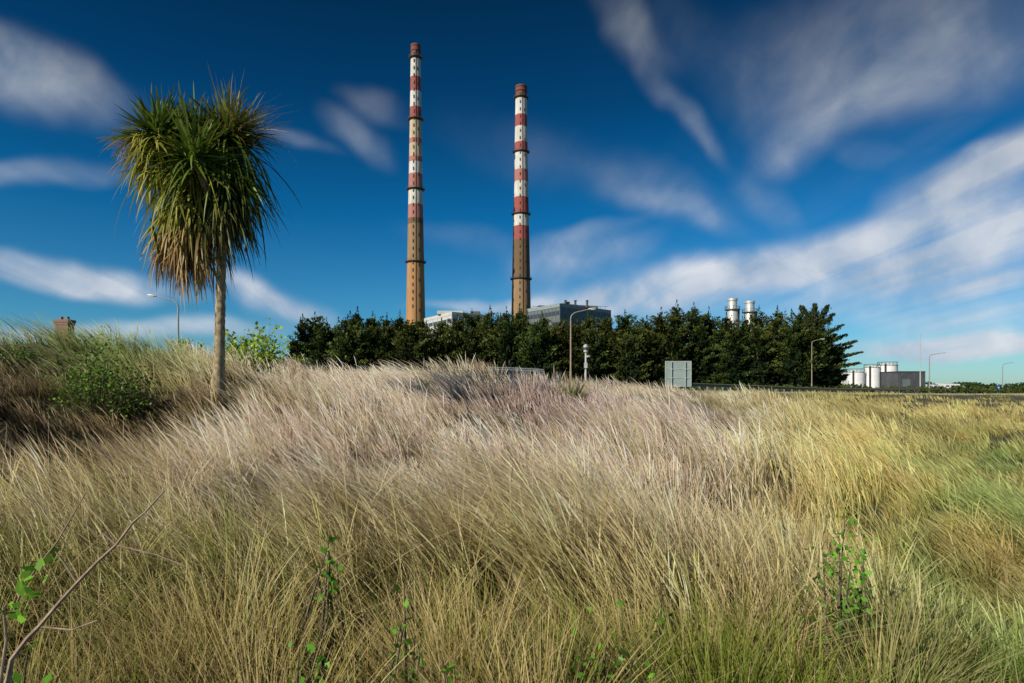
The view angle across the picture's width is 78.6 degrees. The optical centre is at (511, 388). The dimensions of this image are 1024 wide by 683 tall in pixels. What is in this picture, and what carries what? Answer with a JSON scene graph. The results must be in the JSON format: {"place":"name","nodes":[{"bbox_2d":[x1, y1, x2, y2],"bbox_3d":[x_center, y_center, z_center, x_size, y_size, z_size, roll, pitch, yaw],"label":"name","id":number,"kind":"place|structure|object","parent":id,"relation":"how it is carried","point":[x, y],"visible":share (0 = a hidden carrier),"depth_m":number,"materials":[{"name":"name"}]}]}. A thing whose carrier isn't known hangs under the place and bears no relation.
{"place":"outdoors","nodes":[
{"label":"outdoors","id":0,"kind":"place"},
{"bbox_2d":[0,311,1023,682],"bbox_3d":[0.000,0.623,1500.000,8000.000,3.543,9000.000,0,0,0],"label":"ground","id":1,"kind":"structure","parent":0,"point":[1016,399],"depth_m":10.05,"materials":[{"name":"beige plant"}]},
{"bbox_2d":[0,332,55,373],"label":"bramble bush","id":2,"kind":"object","parent":1,"relation":"on","point":[19,360],"visible":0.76,"depth_m":11.52,"materials":[{"name":"green plant"}]},
{"bbox_2d":[4,641,64,682],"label":"broadleaf weed","id":3,"kind":"object","parent":1,"relation":"on","point":[17,677],"visible":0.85,"depth_m":2.01,"materials":[{"name":"green plant"}]},
{"bbox_2d":[40,672,51,682],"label":"broadleaf weed","id":4,"kind":"object","parent":1,"relation":"on","point":[47,678],"visible":1,"depth_m":1.90,"materials":[{"name":"green plant"}]},
{"bbox_2d":[53,317,75,345],"bbox_3d":[-42.902,-2.572,60.000,1.460,8.545,1.100,0,0,0],"label":"brick chimney","id":5,"kind":"object","parent":1,"relation":"on","point":[61,321],"visible":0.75,"depth_m":59.55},
{"bbox_2d":[0,490,188,682],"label":"bare twig","id":6,"kind":"object","parent":1,"relation":"on","point":[20,588],"visible":1,"depth_m":1.76,"materials":[{"name":"brown plant"}]},
{"bbox_2d":[36,326,161,424],"bbox_3d":[-6.718,-0.214,10.253,1.928,1.628,1.456,0,0,0],"label":"bramble bush","id":7,"kind":"object","parent":1,"relation":"on","point":[100,397],"visible":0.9,"depth_m":10.20,"materials":[{"name":"green plant"}]},
{"bbox_2d":[91,351,172,421],"bbox_3d":[-6.383,-0.036,10.597,1.353,1.202,1.088,0,0,0],"label":"bramble bush","id":8,"kind":"object","parent":1,"relation":"on","point":[140,394],"visible":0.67,"depth_m":10.52,"materials":[{"name":"green plant"}]},
{"bbox_2d":[147,294,178,341],"bbox_3d":[-23.370,-2.912,42.000,2.134,6.759,0.260,0,0,0],"label":"street lamp","id":9,"kind":"object","parent":1,"relation":"on","point":[150,295],"visible":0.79,"depth_m":41.95,"materials":[{"name":"metal"}]},
{"bbox_2d":[166,337,204,355],"bbox_3d":[-9.898,-0.980,18.995,1.194,1.190,0.837,0,0,35],"label":"young sycamore shrub","id":10,"kind":"object","parent":1,"relation":"on","point":[186,341],"visible":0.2,"depth_m":18.84,"materials":[{"name":"green plant"}]},
{"bbox_2d":[96,66,299,402],"bbox_3d":[-5.636,-2.693,11.504,3.280,6.205,2.944,0,0,-43],"label":"cabbage palm tree","id":11,"kind":"object","parent":1,"relation":"on","point":[206,208],"visible":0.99,"depth_m":11.17,"materials":[{"name":"green plant"}]},
{"bbox_2d":[225,329,253,357],"bbox_3d":[-8.154,-1.111,18.525,1.047,1.234,0.716,0,0,0],"label":"young sycamore shrub","id":12,"kind":"object","parent":1,"relation":"on","point":[231,336],"visible":0.27,"depth_m":18.41,"materials":[{"name":"green plant"}]},
{"bbox_2d":[225,318,297,378],"bbox_3d":[-7.072,-1.080,17.467,2.083,1.800,1.294,0,0,0],"label":"young sycamore shrub","id":13,"kind":"object","parent":1,"relation":"on","point":[268,353],"visible":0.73,"depth_m":17.40,"materials":[{"name":"green plant"}]},
{"bbox_2d":[290,353,307,370],"bbox_3d":[-6.853,-0.706,20.053,0.695,0.825,0.408,0,0,0],"label":"young sycamore shrub","id":14,"kind":"object","parent":1,"relation":"on","point":[302,359],"visible":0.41,"depth_m":20.03,"materials":[{"name":"green plant"}]},
{"bbox_2d":[288,637,329,682],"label":"broadleaf weed","id":15,"kind":"object","parent":1,"relation":"on","point":[312,648],"visible":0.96,"depth_m":2.10,"materials":[{"name":"green plant"}]},
{"bbox_2d":[301,531,344,682],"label":"broadleaf weed","id":16,"kind":"object","parent":1,"relation":"on","point":[330,560],"visible":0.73,"depth_m":2.99,"materials":[{"name":"green plant"}]},
{"bbox_2d":[387,584,426,682],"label":"broadleaf weed","id":17,"kind":"object","parent":1,"relation":"on","point":[408,641],"visible":0.92,"depth_m":2.40,"materials":[{"name":"green plant"}]},
{"bbox_2d":[405,43,425,327],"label":"power station chimney","id":18,"kind":"object","parent":1,"relation":"on","point":[415,294],"visible":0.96,"depth_m":372.48,"materials":[{"name":"orange concrete"}]},
{"bbox_2d":[439,662,460,682],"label":"broadleaf weed","id":19,"kind":"object","parent":1,"relation":"on","point":[451,670],"visible":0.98,"depth_m":2.10,"materials":[{"name":"green plant"}]},
{"bbox_2d":[424,311,488,347],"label":"boiler house","id":20,"kind":"structure","parent":1,"relation":"on","point":[432,321],"depth_m":325.65,"materials":[{"name":"metal"}]},
{"bbox_2d":[475,367,543,378],"bbox_3d":[-0.105,-0.772,44.596,5.851,1.434,0.282,0,0,-32],"label":"guard rail","id":21,"kind":"object","parent":1,"relation":"on","point":[519,369],"visible":0.41,"depth_m":44.88,"materials":[{"name":"metal"}]},
{"bbox_2d":[510,84,531,341],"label":"power station chimney","id":22,"kind":"object","parent":1,"relation":"on","point":[521,279],"visible":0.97,"depth_m":422.72,"materials":[{"name":"concrete"}]},
{"bbox_2d":[527,300,610,341],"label":"turbine hall","id":23,"kind":"structure","parent":1,"relation":"on","point":[565,310],"depth_m":289.74,"materials":[{"name":"metal"}]},
{"bbox_2d":[285,300,855,391],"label":"cypress tree belt","id":24,"kind":"object","parent":1,"relation":"on","point":[624,350],"visible":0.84,"depth_m":88.66,"materials":[{"name":"green plant"}]},
{"bbox_2d":[554,374,593,404],"bbox_3d":[1.489,0.063,14.985,1.330,0.992,1.199,0,0,0],"label":"sedge tuft","id":25,"kind":"object","parent":1,"relation":"on","point":[575,393],"visible":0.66,"depth_m":14.88,"materials":[{"name":"green plant"}]},
{"bbox_2d":[570,308,595,381],"bbox_3d":[5.654,-3.164,50.000,2.114,6.523,0.260,0,0,0],"label":"street lamp","id":26,"kind":"object","parent":1,"relation":"on","point":[571,340],"visible":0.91,"depth_m":49.95,"materials":[{"name":"metal"}]},
{"bbox_2d":[583,344,589,380],"bbox_3d":[4.733,-1.334,39.956,0.345,2.961,0.431,0,0,-17],"label":"traffic camera pole","id":27,"kind":"object","parent":1,"relation":"on","point":[585,348],"visible":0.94,"depth_m":39.91,"materials":[{"name":"metal"}]},
{"bbox_2d":[568,599,654,682],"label":"broadleaf weed","id":28,"kind":"object","parent":1,"relation":"on","point":[623,651],"visible":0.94,"depth_m":2.40,"materials":[{"name":"green plant"}]},
{"bbox_2d":[644,578,686,681],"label":"broadleaf weed","id":29,"kind":"object","parent":1,"relation":"on","point":[661,621],"visible":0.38,"depth_m":2.99,"materials":[{"name":"green plant"}]},
{"bbox_2d":[665,361,690,390],"bbox_3d":[11.955,-0.676,44.956,1.882,2.549,0.158,0,0,0],"label":"road sign","id":30,"kind":"object","parent":1,"relation":"on","point":[678,373],"visible":0.91,"depth_m":44.98,"materials":[{"name":"metal"}]},
{"bbox_2d":[725,298,739,328],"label":"exhaust stack","id":31,"kind":"object","parent":1,"relation":"on","point":[733,310],"visible":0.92,"depth_m":248.40,"materials":[{"name":"metal"}]},
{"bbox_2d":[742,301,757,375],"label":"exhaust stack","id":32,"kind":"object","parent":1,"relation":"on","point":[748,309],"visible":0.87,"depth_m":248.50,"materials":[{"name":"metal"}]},
{"bbox_2d":[595,382,1023,393],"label":"hedge scrub","id":33,"kind":"object","parent":1,"relation":"on","point":[976,389],"visible":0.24,"depth_m":76.27,"materials":[{"name":"green plant"}]},
{"bbox_2d":[811,338,824,387],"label":"street lamp","id":34,"kind":"object","parent":1,"relation":"on","point":[811,359],"visible":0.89,"depth_m":83.97,"materials":[{"name":"metal"}]},
{"bbox_2d":[798,303,863,385],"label":"windswept cypress tree","id":35,"kind":"object","parent":1,"relation":"on","point":[838,350],"visible":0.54,"depth_m":91.57,"materials":[{"name":"green plant"}]},
{"bbox_2d":[792,511,883,682],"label":"broadleaf weed","id":36,"kind":"object","parent":1,"relation":"on","point":[845,602],"visible":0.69,"depth_m":3.49,"materials":[{"name":"green plant"}]},
{"bbox_2d":[654,389,1023,394],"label":"kerb","id":37,"kind":"structure","parent":1,"relation":"on","point":[911,393],"depth_m":58.01,"materials":[{"name":"concrete"}]},
{"bbox_2d":[691,383,992,393],"bbox_3d":[39.683,0.260,68.763,68.045,1.312,3.201,0,0,-37],"label":"guard rail","id":38,"kind":"object","parent":1,"relation":"on","point":[774,387],"visible":0.6,"depth_m":61.68,"materials":[{"name":"grey metal"}]},
{"bbox_2d":[846,368,864,386],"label":"storage tank","id":39,"kind":"object","parent":1,"relation":"on","point":[856,376],"visible":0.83,"depth_m":197.81,"materials":[{"name":"white metal"}]},
{"bbox_2d":[864,364,879,387],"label":"storage tank","id":40,"kind":"object","parent":1,"relation":"on","point":[872,375],"visible":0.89,"depth_m":198.06,"materials":[{"name":"white metal"}]},
{"bbox_2d":[877,362,897,371],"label":"storage tank","id":41,"kind":"object","parent":1,"relation":"on","point":[887,367],"visible":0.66,"depth_m":197.65,"materials":[{"name":"white metal"}]},
{"bbox_2d":[880,371,925,387],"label":"dark warehouse","id":42,"kind":"structure","parent":1,"relation":"on","point":[901,378],"depth_m":190.00,"materials":[{"name":"metal"}]},
{"bbox_2d":[920,334,920,385],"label":"flag mast","id":43,"kind":"object","parent":1,"relation":"on","point":[920,359],"visible":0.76,"depth_m":149.90,"materials":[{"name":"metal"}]},
{"bbox_2d":[929,352,945,392],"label":"street lamp","id":44,"kind":"object","parent":1,"relation":"on","point":[929,367],"visible":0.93,"depth_m":87.94,"materials":[{"name":"metal"}]},
{"bbox_2d":[925,383,959,387],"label":"white industrial unit","id":45,"kind":"object","parent":1,"relation":"on","point":[947,385],"visible":0.27,"depth_m":269.00,"materials":[{"name":"paint"}]},
{"bbox_2d":[925,381,1023,389],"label":"distant tree line","id":46,"kind":"object","parent":1,"relation":"on","point":[969,384],"visible":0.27,"depth_m":286.40,"materials":[{"name":"green plant"}]},
{"bbox_2d":[1002,362,1013,387],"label":"street lamp","id":47,"kind":"object","parent":1,"relation":"on","point":[1002,373],"visible":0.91,"depth_m":119.96,"materials":[{"name":"metal"}]},
{"bbox_2d":[0,0,1023,386],"label":"sky","id":48,"kind":"structure","parent":0,"point":[863,159],"materials":[{"name":"blue"}]}
]}

